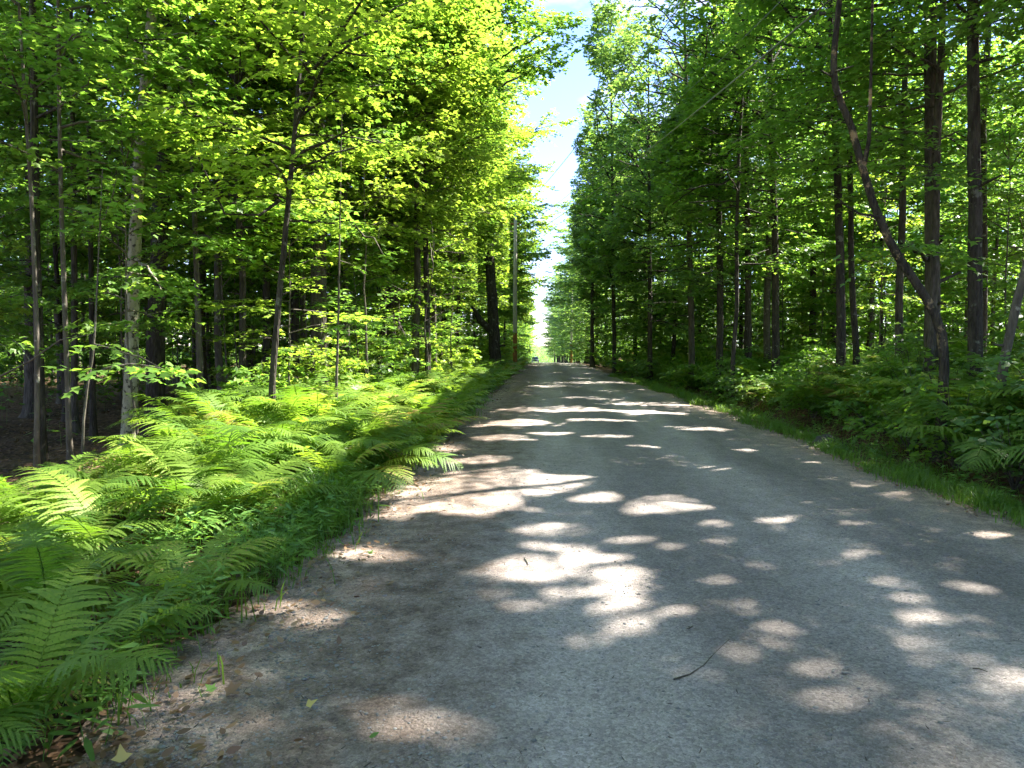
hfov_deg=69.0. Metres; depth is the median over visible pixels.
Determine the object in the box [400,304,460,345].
sapling
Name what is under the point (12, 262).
maple tree
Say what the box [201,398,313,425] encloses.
fern
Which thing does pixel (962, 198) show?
maple tree
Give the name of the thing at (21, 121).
maple tree
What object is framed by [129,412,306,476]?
fern
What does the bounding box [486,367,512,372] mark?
fern
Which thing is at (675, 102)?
power line
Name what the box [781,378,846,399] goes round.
fern
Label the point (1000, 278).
maple tree
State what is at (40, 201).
sapling
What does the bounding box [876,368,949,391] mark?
fern
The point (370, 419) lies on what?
fern
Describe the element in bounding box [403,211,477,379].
sapling
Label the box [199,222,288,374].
sapling
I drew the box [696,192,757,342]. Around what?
maple tree
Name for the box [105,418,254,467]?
fern
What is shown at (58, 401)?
maple tree
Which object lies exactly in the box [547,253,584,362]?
maple tree
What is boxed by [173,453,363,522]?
fern
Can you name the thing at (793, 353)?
fern
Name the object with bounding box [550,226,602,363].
maple tree
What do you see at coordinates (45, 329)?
sapling
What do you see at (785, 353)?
fern
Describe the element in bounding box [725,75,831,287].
maple tree
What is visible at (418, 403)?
fern
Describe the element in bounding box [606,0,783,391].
maple tree
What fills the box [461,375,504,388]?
fern
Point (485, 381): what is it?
fern
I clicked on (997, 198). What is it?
sapling
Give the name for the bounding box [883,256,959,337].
sapling
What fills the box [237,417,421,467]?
fern
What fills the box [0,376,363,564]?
leaf litter
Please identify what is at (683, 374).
fern
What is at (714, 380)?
bush
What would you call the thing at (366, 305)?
sapling
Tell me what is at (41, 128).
maple tree
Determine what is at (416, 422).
fern
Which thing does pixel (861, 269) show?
maple tree
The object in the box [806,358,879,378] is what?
fern
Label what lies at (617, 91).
power line
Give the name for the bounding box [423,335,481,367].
bush
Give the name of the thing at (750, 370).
fern
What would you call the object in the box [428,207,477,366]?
sapling
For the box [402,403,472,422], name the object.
fern
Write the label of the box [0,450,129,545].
fern
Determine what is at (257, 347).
sapling
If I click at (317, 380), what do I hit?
fern
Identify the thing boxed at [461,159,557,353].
maple tree
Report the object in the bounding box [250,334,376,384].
bush
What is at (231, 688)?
fallen leaf
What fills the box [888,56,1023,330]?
maple tree
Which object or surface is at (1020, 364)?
bush
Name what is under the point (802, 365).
bush
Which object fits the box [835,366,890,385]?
fern
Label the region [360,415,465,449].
fern
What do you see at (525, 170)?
maple tree
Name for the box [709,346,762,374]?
bush
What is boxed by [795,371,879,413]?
fern
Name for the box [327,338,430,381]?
bush
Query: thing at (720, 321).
maple tree
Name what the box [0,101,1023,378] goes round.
distant woods
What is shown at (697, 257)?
maple tree
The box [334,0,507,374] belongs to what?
maple tree
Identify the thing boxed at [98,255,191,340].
sapling
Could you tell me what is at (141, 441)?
fern
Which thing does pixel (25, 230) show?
sapling
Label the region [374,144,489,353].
maple tree
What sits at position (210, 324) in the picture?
maple tree
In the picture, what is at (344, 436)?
fern
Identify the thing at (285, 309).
maple tree
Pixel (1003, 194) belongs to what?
sapling
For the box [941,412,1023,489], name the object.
bush
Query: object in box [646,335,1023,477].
undergrowth
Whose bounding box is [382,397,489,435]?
fern
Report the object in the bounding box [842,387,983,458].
bush
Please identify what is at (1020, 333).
bush
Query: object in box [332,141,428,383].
sapling
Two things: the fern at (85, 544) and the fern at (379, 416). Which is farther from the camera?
the fern at (379, 416)
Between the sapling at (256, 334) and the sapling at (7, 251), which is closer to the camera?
the sapling at (7, 251)
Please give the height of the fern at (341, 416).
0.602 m
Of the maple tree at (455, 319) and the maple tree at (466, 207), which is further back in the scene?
the maple tree at (455, 319)
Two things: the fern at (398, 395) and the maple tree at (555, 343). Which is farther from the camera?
the maple tree at (555, 343)
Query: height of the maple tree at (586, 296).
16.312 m
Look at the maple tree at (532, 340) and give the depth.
193.01 m
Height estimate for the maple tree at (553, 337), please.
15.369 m
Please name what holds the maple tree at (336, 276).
on the ground at (14, 470)
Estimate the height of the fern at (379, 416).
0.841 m
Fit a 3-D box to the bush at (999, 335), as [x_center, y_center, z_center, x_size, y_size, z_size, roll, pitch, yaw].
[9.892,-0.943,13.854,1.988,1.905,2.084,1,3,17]
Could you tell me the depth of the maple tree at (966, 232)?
35.44 m
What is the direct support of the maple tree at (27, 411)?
on the ground at (14, 470)
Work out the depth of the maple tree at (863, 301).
35.80 m
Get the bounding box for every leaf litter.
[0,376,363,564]
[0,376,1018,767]
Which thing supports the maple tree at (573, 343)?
on the ground at (14, 470)
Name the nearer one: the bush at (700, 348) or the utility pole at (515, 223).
the bush at (700, 348)
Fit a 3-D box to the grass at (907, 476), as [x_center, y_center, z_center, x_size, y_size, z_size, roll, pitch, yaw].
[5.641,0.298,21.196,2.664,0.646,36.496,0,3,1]
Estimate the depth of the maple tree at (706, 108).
20.47 m
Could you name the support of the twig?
on the road
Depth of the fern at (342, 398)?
11.36 m
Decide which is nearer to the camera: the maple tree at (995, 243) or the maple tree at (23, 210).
the maple tree at (995, 243)
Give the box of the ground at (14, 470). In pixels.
[0,346,1023,767]
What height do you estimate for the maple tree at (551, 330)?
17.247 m
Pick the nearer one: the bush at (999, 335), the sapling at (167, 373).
the sapling at (167, 373)
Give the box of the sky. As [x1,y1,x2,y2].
[0,0,1023,345]
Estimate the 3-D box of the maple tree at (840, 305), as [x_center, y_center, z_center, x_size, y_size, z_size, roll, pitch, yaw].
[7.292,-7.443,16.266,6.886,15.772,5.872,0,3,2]
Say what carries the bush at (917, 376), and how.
on the ground at (14, 470)
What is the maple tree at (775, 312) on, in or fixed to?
on the ground at (14, 470)
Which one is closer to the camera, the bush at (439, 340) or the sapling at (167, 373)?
the sapling at (167, 373)
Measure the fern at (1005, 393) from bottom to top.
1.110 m
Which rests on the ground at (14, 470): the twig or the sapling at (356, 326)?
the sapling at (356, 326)
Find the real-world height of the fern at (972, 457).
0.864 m
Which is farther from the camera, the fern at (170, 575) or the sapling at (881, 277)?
the sapling at (881, 277)
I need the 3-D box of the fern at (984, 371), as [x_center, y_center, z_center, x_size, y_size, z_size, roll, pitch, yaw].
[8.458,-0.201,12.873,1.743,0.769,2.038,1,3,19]
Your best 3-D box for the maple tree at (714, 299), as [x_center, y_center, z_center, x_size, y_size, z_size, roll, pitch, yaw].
[9.806,-8.612,30.333,10.278,16.152,10.444,-3,4,-43]
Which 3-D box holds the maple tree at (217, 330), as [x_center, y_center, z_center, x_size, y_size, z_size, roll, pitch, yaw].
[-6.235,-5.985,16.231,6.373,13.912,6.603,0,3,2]
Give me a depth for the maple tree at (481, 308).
58.87 m
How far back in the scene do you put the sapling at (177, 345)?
19.43 m
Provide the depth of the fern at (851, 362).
17.86 m
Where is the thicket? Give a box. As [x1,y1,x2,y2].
[0,257,1023,402]
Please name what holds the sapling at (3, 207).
on the ground at (14, 470)
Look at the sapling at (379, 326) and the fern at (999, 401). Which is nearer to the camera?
the fern at (999, 401)
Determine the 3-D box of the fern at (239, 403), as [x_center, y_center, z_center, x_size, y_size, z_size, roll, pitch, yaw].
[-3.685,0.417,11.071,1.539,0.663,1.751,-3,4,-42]
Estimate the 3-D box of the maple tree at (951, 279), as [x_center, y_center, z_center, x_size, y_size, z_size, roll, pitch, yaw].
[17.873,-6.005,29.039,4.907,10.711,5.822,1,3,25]
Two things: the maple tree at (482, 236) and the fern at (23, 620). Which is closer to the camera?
the fern at (23, 620)
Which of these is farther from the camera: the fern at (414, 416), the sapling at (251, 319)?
the sapling at (251, 319)
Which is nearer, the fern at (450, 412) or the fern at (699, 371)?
the fern at (450, 412)
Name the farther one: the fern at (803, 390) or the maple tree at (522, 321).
the maple tree at (522, 321)
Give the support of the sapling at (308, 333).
on the ground at (14, 470)
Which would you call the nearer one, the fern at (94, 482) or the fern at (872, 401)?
the fern at (94, 482)
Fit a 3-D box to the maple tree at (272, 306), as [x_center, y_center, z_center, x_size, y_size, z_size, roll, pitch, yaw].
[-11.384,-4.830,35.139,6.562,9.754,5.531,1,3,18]
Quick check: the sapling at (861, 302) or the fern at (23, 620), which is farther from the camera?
the sapling at (861, 302)
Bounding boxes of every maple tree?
[0,0,98,262]
[0,0,121,480]
[0,0,138,224]
[0,0,147,367]
[0,0,150,418]
[0,0,191,403]
[0,0,195,433]
[0,0,228,467]
[0,0,238,441]
[0,0,256,471]
[0,0,374,437]
[0,7,172,421]
[0,97,99,268]
[0,145,121,382]
[0,166,45,341]
[3,73,150,395]
[3,180,112,376]
[7,1,292,400]
[40,0,402,384]
[40,8,214,339]
[44,192,110,381]
[48,154,213,352]
[75,0,366,394]
[82,3,258,246]
[82,9,362,381]
[84,9,191,265]
[87,0,449,401]
[97,144,289,390]
[103,171,279,388]
[109,0,331,418]
[114,0,426,376]
[147,0,506,384]
[165,179,237,382]
[167,190,284,354]
[168,4,467,376]
[168,107,309,366]
[188,258,306,345]
[206,182,309,341]
[209,131,351,335]
[222,0,506,374]
[222,58,399,267]
[226,4,459,381]
[253,23,467,379]
[256,233,357,329]
[276,26,519,364]
[290,161,376,327]
[304,15,528,371]
[306,93,498,325]
[326,3,513,371]
[332,178,413,364]
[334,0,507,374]
[341,250,454,336]
[351,0,608,376]
[365,23,555,366]
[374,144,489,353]
[399,100,524,343]
[401,274,486,323]
[404,99,529,346]
[430,40,541,363]
[436,117,546,358]
[436,300,472,336]
[444,193,479,338]
[448,251,511,332]
[456,18,580,365]
[461,154,553,326]
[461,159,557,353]
[461,194,534,354]
[461,248,538,339]
[477,226,530,343]
[484,266,536,344]
[496,219,546,352]
[500,277,536,355]
[502,278,538,353]
[506,278,541,348]
[523,320,539,355]
[525,310,537,352]
[533,293,573,362]
[536,224,603,363]
[537,297,567,362]
[538,275,584,362]
[540,188,626,363]
[540,264,569,362]
[540,307,559,362]
[540,308,555,362]
[540,312,558,362]
[541,218,630,365]
[541,296,561,361]
[543,220,609,363]
[543,250,604,362]
[543,297,580,362]
[543,311,556,362]
[544,314,568,362]
[546,290,599,362]
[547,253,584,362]
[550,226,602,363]
[554,173,653,366]
[566,154,685,344]
[567,100,639,367]
[573,102,702,360]
[575,0,723,373]
[579,133,710,343]
[585,29,771,366]
[588,11,771,380]
[599,52,785,343]
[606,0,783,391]
[627,0,829,394]
[627,3,905,353]
[638,0,894,363]
[639,0,920,362]
[651,0,919,371]
[661,0,879,403]
[670,0,953,382]
[694,5,813,348]
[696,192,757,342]
[699,0,957,344]
[715,0,965,366]
[724,0,1023,360]
[724,0,1023,373]
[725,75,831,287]
[744,248,789,345]
[750,2,957,350]
[750,130,866,340]
[750,183,820,328]
[752,237,847,336]
[758,133,846,344]
[783,0,1022,376]
[789,136,893,347]
[794,0,1023,379]
[795,54,952,348]
[795,180,869,333]
[811,127,923,354]
[820,0,948,461]
[845,0,1023,352]
[845,210,891,321]
[846,214,914,337]
[878,3,1023,339]
[883,143,1002,316]
[886,200,923,322]
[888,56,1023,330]
[904,197,1002,335]
[906,0,1023,438]
[908,7,1023,350]
[910,110,1023,311]
[917,98,1023,312]
[931,0,1023,64]
[947,207,1023,330]
[954,28,1023,198]
[954,148,1023,333]
[963,125,1023,323]
[970,0,1023,34]
[986,1,1023,216]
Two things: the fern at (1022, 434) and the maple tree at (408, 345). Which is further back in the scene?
the maple tree at (408, 345)
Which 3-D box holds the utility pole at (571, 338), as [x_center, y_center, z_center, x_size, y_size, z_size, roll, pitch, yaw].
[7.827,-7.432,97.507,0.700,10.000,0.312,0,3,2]
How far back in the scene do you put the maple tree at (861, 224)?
29.93 m
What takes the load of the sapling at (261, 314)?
on the ground at (14, 470)
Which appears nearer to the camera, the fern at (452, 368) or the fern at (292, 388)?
the fern at (292, 388)
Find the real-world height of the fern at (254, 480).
0.647 m
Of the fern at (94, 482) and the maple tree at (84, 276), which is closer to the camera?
the fern at (94, 482)
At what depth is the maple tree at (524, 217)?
53.12 m
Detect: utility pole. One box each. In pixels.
[510,212,520,362]
[570,291,572,362]
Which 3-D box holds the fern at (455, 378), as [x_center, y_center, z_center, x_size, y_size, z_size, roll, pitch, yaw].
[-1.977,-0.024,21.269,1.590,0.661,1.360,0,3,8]
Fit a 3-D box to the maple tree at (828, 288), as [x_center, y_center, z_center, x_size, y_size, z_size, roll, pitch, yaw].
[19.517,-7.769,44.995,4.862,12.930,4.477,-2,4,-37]
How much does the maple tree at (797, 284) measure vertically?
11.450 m
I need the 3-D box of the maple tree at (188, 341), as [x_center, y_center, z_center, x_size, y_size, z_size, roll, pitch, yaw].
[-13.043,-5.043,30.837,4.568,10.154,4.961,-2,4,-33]
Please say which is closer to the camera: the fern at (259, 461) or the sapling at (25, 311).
the fern at (259, 461)
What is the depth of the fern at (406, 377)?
15.88 m
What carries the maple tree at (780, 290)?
on the ground at (14, 470)
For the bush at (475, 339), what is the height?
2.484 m
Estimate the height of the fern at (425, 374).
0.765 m
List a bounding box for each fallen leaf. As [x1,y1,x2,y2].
[111,744,131,762]
[205,683,216,691]
[224,681,242,695]
[306,699,316,707]
[369,732,378,737]
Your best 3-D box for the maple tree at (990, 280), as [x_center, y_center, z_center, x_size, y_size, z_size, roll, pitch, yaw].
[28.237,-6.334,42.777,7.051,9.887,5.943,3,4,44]
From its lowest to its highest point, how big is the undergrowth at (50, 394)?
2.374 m
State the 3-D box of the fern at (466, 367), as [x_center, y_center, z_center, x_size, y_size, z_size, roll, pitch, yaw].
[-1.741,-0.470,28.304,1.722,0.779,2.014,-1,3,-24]
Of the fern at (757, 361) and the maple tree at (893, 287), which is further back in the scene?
the maple tree at (893, 287)
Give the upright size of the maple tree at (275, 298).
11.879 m
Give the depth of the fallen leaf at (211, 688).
3.38 m
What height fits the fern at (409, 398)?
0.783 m
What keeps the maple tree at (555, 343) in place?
on the ground at (14, 470)
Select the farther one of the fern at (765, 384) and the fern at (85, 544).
the fern at (765, 384)
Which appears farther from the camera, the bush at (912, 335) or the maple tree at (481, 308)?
the maple tree at (481, 308)
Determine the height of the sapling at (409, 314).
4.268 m
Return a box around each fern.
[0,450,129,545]
[0,452,127,507]
[0,462,149,540]
[0,466,265,577]
[0,489,179,600]
[0,512,132,578]
[0,519,191,631]
[0,560,182,766]
[0,560,222,738]
[0,562,143,637]
[0,575,75,637]
[0,633,57,684]
[0,675,63,754]
[5,448,212,509]
[45,460,271,526]
[74,435,228,486]
[74,524,286,628]
[86,425,307,518]
[88,426,249,477]
[88,449,320,529]
[101,439,299,488]
[104,393,245,436]
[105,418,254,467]
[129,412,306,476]
[146,400,280,453]
[149,386,298,440]
[154,380,285,417]
[162,391,265,422]
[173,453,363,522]
[189,381,305,400]
[196,424,340,477]
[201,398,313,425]
[209,392,306,414]
[220,390,337,408]
[223,395,335,453]
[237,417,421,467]
[241,377,390,429]
[241,394,339,440]
[241,426,387,473]
[255,390,370,413]
[259,414,375,467]
[260,398,409,441]
[262,436,407,494]
[269,385,397,420]
[278,372,354,397]
[286,404,462,472]
[286,424,438,492]
[308,391,447,425]
[308,405,380,425]
[312,433,442,477]
[320,409,420,451]
[323,371,409,392]
[332,373,418,389]
[332,388,388,401]
[339,386,424,412]
[342,393,414,411]
[351,380,437,403]
[352,379,430,408]
[353,375,414,393]
[354,412,449,447]
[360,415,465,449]
[380,369,458,393]
[381,417,452,432]
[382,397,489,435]
[385,386,489,413]
[399,385,441,398]
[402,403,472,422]
[404,376,454,395]
[407,402,475,435]
[409,372,457,390]
[409,400,464,415]
[414,387,491,415]
[421,371,467,390]
[423,370,464,376]
[427,390,490,398]
[428,385,488,395]
[439,369,474,380]
[440,380,496,395]
[442,387,493,403]
[443,365,487,381]
[443,368,477,374]
[446,362,480,372]
[454,375,499,385]
[458,373,502,390]
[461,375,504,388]
[472,359,495,365]
[472,363,496,372]
[476,368,511,384]
[477,370,500,381]
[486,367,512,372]
[505,359,533,370]
[505,367,524,378]
[656,368,679,380]
[659,361,713,386]
[666,373,706,386]
[676,363,715,386]
[701,369,756,389]
[715,364,789,382]
[723,356,797,374]
[723,375,782,393]
[736,379,814,402]
[738,354,799,373]
[739,382,771,400]
[743,351,781,358]
[764,348,795,360]
[766,373,855,416]
[769,378,841,388]
[780,350,829,362]
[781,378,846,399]
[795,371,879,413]
[800,355,875,371]
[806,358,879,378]
[810,369,949,408]
[814,352,923,374]
[822,351,882,365]
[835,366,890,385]
[841,366,960,390]
[848,393,922,424]
[856,371,1023,420]
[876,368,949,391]
[878,398,1023,474]
[883,370,1023,436]
[887,336,1023,368]
[908,384,1023,442]
[935,348,1023,401]
[950,339,1023,359]
[950,350,1022,379]
[956,382,1023,401]
[972,353,1023,400]
[985,412,1023,466]
[996,364,1023,379]
[1002,429,1023,449]
[1004,412,1023,440]
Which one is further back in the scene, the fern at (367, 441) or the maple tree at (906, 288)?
the maple tree at (906, 288)
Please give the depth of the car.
187.97 m
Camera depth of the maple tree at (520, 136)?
28.47 m
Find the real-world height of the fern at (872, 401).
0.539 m
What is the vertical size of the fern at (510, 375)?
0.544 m
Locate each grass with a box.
[15,391,492,743]
[608,372,1023,528]
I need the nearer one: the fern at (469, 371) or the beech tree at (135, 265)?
the beech tree at (135, 265)
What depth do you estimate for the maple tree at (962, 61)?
18.79 m
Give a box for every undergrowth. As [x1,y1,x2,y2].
[0,340,956,442]
[1,379,503,761]
[631,374,1023,511]
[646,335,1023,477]
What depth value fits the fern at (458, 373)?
23.58 m
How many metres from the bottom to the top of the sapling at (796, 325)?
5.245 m
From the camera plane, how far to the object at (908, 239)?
27.64 m
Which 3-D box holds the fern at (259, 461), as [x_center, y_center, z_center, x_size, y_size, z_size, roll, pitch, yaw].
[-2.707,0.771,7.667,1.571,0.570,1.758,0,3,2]
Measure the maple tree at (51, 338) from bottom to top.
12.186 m
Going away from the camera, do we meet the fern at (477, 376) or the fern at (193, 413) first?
the fern at (193, 413)
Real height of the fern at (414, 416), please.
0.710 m
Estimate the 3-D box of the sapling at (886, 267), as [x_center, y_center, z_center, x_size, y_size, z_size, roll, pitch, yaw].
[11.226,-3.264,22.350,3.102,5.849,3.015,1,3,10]
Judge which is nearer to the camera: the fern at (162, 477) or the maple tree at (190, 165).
the fern at (162, 477)
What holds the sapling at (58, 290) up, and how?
on the ground at (14, 470)
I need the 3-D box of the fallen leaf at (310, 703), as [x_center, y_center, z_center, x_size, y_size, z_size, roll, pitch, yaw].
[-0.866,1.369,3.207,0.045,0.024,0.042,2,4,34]
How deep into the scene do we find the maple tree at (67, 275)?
39.51 m
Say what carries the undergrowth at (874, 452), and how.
on the ground at (14, 470)
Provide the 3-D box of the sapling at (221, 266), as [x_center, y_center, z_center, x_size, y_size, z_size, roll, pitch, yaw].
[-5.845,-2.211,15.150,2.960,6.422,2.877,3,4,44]
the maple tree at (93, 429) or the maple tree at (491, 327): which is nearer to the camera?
the maple tree at (93, 429)
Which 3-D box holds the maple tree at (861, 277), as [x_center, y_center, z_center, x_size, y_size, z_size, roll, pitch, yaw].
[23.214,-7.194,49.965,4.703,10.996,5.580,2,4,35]
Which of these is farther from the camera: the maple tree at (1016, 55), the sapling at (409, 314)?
the sapling at (409, 314)
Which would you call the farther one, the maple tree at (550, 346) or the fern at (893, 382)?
the maple tree at (550, 346)
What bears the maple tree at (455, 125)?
on the ground at (14, 470)
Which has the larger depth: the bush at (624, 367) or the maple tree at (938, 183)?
the bush at (624, 367)
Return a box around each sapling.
[0,128,77,352]
[0,157,60,336]
[0,169,45,323]
[0,170,81,363]
[0,197,32,346]
[0,262,23,344]
[6,88,184,379]
[9,279,78,355]
[22,62,204,448]
[41,165,206,475]
[46,129,189,345]
[49,192,184,399]
[61,233,146,407]
[80,180,193,417]
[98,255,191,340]
[103,210,238,404]
[143,144,300,393]
[143,278,187,382]
[165,251,192,385]
[168,170,273,367]
[189,219,385,385]
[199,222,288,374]
[205,261,309,381]
[222,212,376,382]
[222,228,308,348]
[231,255,307,344]
[262,196,373,338]
[286,233,396,379]
[290,226,420,372]
[299,246,370,339]
[306,253,364,366]
[309,293,397,363]
[318,114,384,397]
[327,243,426,373]
[327,281,376,349]
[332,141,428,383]
[333,243,412,350]
[356,238,467,367]
[362,267,453,354]
[400,271,477,358]
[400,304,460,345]
[401,298,465,347]
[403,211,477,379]
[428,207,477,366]
[710,274,743,340]
[733,286,762,333]
[744,216,827,348]
[752,244,806,322]
[752,285,792,338]
[779,249,856,331]
[779,256,830,331]
[788,182,881,343]
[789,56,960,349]
[811,162,955,352]
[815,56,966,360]
[828,177,948,346]
[846,270,887,328]
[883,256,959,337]
[918,97,1023,330]
[951,161,1023,328]
[964,215,1023,318]
[982,147,1023,306]
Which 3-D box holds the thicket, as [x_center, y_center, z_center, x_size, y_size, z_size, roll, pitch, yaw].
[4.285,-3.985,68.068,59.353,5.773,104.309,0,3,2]
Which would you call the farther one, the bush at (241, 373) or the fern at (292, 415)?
the bush at (241, 373)
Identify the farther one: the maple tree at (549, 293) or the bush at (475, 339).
the maple tree at (549, 293)
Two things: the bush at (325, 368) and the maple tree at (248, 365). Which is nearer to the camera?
the bush at (325, 368)
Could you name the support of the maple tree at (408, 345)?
on the ground at (14, 470)
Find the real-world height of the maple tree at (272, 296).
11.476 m
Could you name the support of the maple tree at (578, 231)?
on the ground at (14, 470)
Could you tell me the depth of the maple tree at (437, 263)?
26.36 m
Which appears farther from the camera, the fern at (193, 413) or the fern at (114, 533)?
the fern at (193, 413)
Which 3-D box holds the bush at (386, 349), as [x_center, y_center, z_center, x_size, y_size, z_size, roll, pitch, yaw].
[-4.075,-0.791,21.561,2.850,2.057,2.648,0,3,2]
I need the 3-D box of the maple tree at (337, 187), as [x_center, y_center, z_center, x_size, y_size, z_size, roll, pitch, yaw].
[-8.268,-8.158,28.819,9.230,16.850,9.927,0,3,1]
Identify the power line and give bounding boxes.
[518,0,684,259]
[520,0,830,274]
[523,0,781,226]
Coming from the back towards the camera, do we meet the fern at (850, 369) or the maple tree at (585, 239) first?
the maple tree at (585, 239)
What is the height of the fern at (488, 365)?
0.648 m
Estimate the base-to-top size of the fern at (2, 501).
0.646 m
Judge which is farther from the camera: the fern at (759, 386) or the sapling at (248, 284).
the sapling at (248, 284)
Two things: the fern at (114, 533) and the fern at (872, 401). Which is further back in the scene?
the fern at (872, 401)
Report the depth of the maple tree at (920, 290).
10.16 m
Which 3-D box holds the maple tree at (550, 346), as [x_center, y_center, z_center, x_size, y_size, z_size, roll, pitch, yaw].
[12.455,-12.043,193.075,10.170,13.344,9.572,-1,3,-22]
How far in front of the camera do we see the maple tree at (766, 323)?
24.52 m
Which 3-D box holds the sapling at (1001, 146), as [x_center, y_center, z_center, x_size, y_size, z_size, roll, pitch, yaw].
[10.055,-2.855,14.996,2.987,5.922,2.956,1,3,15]
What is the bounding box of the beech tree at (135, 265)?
[0,0,352,449]
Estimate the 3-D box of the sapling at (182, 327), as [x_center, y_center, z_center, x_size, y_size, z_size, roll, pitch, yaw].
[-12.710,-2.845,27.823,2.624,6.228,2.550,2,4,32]
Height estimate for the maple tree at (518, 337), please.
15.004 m
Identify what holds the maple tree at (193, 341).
on the ground at (14, 470)
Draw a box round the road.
[68,362,1023,767]
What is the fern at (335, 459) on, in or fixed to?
on the ground at (14, 470)
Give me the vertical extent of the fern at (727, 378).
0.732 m
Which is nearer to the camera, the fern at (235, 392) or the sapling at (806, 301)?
the fern at (235, 392)
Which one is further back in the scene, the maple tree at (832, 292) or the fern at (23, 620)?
the maple tree at (832, 292)
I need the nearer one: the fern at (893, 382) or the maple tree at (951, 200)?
the fern at (893, 382)
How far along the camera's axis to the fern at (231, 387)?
12.76 m
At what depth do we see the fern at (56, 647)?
3.11 m
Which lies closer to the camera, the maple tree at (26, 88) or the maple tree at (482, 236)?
the maple tree at (26, 88)
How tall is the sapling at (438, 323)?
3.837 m
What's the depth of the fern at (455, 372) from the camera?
22.74 m
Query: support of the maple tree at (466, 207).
on the ground at (14, 470)
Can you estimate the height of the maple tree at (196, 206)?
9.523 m
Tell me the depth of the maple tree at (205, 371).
21.01 m
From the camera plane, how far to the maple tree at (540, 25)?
21.64 m
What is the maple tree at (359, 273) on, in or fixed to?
on the ground at (14, 470)
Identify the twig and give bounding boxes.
[674,639,729,679]
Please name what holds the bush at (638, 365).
on the ground at (14, 470)
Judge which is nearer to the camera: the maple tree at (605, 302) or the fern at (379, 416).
the fern at (379, 416)
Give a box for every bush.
[207,347,311,396]
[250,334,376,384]
[266,336,376,389]
[327,322,413,377]
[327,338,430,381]
[372,327,459,375]
[376,321,446,372]
[407,325,479,360]
[419,325,479,366]
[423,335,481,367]
[472,332,518,359]
[607,345,663,376]
[627,357,679,381]
[659,357,712,391]
[691,356,756,398]
[695,337,741,366]
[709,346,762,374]
[714,368,785,406]
[757,364,858,418]
[767,359,848,388]
[772,344,871,373]
[792,336,870,379]
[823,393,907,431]
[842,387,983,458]
[852,341,957,393]
[864,345,987,409]
[873,322,966,373]
[882,377,1023,469]
[893,355,999,411]
[938,369,1023,450]
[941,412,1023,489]
[971,350,1023,428]
[983,312,1023,375]
[986,297,1023,349]
[1010,361,1023,379]
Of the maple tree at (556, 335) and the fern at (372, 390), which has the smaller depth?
the fern at (372, 390)
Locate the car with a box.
[531,357,538,362]
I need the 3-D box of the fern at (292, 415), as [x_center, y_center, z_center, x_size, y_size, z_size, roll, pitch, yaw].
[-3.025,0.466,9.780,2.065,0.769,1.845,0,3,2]
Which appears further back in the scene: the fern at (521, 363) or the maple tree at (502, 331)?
the maple tree at (502, 331)
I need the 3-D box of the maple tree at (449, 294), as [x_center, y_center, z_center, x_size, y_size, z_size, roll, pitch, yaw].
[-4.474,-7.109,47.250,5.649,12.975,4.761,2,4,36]
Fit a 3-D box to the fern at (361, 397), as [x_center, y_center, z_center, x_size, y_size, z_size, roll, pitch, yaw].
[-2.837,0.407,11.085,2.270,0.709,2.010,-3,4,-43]
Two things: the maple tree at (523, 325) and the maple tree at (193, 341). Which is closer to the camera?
the maple tree at (193, 341)
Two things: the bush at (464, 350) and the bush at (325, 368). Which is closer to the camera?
the bush at (325, 368)
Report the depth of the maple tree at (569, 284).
58.76 m
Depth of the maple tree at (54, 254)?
17.10 m
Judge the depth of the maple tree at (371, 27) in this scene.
9.84 m
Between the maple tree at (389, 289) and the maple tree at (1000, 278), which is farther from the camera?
the maple tree at (1000, 278)
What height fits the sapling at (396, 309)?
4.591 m
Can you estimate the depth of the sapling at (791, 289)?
26.32 m
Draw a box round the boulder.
[813,434,834,443]
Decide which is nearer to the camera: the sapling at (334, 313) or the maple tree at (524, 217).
the sapling at (334, 313)
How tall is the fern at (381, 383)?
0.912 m
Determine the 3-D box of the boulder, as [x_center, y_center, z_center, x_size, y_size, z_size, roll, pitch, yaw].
[5.066,0.932,12.069,0.328,0.248,0.315,0,3,2]
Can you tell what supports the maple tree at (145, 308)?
on the ground at (14, 470)
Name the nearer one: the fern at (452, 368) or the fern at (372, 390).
the fern at (372, 390)
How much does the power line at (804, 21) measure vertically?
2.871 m
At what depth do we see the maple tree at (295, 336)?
19.09 m
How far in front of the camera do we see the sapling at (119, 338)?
21.76 m
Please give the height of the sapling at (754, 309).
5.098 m
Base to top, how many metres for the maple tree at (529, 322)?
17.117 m
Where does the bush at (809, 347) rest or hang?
on the ground at (14, 470)
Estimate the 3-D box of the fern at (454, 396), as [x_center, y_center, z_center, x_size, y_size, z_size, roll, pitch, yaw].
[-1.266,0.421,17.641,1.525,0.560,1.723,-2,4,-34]
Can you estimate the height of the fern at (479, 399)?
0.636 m
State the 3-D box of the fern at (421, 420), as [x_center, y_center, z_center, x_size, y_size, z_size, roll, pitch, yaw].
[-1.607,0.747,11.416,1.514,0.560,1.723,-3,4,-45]
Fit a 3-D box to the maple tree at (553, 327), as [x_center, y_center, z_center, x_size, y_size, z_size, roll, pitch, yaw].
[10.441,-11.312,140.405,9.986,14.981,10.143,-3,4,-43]
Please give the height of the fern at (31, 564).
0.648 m
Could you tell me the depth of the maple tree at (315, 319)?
15.96 m
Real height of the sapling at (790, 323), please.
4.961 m
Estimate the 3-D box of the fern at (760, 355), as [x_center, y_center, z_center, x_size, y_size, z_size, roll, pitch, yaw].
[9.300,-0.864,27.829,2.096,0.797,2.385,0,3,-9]
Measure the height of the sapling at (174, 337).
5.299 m

